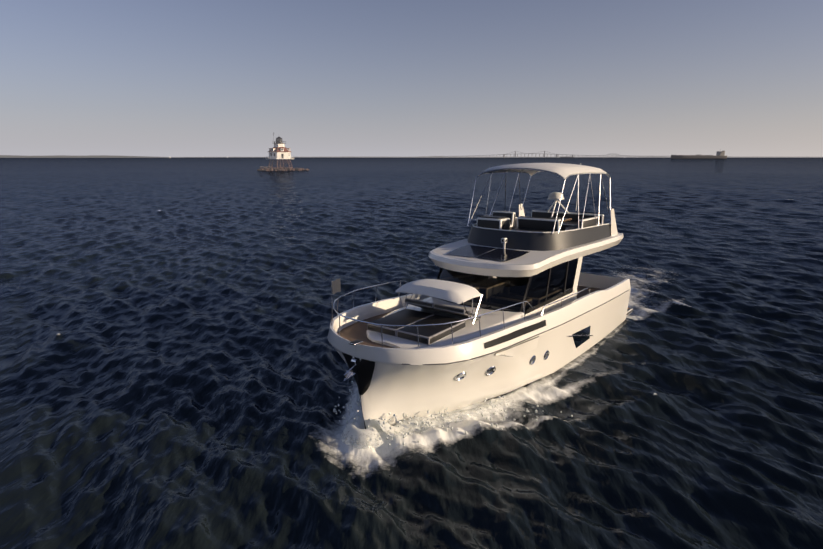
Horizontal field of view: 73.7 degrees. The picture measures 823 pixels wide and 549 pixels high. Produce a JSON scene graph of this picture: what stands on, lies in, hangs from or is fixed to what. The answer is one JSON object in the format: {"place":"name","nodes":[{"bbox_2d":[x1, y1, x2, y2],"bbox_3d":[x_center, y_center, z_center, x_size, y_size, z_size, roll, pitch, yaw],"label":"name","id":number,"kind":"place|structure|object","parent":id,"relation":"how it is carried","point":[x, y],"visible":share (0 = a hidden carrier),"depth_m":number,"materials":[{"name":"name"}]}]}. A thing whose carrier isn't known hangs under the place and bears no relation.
{"place":"outdoors","nodes":[
{"label":"outdoors","id":0,"kind":"place"},
{"bbox_2d":[0,155,179,157],"bbox_3d":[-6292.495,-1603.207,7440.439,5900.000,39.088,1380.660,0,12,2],"label":"shore land","id":1,"kind":"structure","parent":0,"point":[58,156],"depth_m":6979.05,"materials":[{"name":"grey"}]},
{"bbox_2d":[0,157,822,548],"bbox_3d":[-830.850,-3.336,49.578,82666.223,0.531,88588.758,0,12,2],"label":"sea water","id":2,"kind":"structure","parent":0,"point":[174,367],"depth_m":18.80,"materials":[{"name":"blue liquid"}]},
{"bbox_2d":[257,132,308,170],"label":"lighthouse","id":3,"kind":"object","parent":2,"relation":"in","point":[279,150],"visible":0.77,"depth_m":297.89,"materials":[{"name":"white"}]},
{"bbox_2d":[333,381,572,448],"bbox_3d":[0.017,3.488,15.366,7.442,0.852,4.938,9,14,36],"label":"bow spray","id":4,"kind":"object","parent":2,"relation":"on","point":[356,429],"visible":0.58,"depth_m":14.12,"materials":[{"name":"liquid"}]},
{"bbox_2d":[327,163,632,428],"bbox_3d":[3.446,0.053,19.363,4.904,7.860,16.675,9,14,36],"label":"yacht","id":5,"kind":"object","parent":2,"relation":"on","point":[504,303],"visible":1,"depth_m":16.60,"materials":[{"name":"fiberglass"},{"name":"glass"},{"name":"metal"}]},
{"bbox_2d":[441,151,666,157],"bbox_3d":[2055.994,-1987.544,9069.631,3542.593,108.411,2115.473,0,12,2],"label":"bridge","id":6,"kind":"structure","parent":2,"relation":"on","point":[557,155],"depth_m":8983.16,"materials":[{"name":"grey concrete"}]},
{"bbox_2d":[671,149,726,158],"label":"tanker","id":7,"kind":"object","parent":2,"relation":"on","point":[720,154],"visible":0.88,"depth_m":2673.48,"materials":[{"name":"grey metal"}]},
{"bbox_2d":[0,0,822,156],"label":"sky","id":8,"kind":"structure","parent":0,"point":[152,78],"materials":[{"name":"blue"}]},
{"bbox_2d":[359,156,516,157],"bbox_3d":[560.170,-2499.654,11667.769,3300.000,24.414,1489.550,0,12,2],"label":"shore land","id":9,"kind":"structure","parent":0,"point":[433,157],"depth_m":11063.25,"materials":[{"name":"grey"}]},
{"bbox_2d":[344,156,664,156],"bbox_3d":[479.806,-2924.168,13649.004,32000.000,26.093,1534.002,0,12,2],"label":"shore land","id":10,"kind":"structure","parent":0,"point":[605,156],"depth_m":12836.32,"materials":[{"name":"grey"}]},
{"bbox_2d":[618,156,822,157],"bbox_3d":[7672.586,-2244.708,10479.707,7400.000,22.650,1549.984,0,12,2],"label":"shore land","id":11,"kind":"structure","parent":0,"point":[733,157],"depth_m":9932.84,"materials":[{"name":"grey"}]}
]}

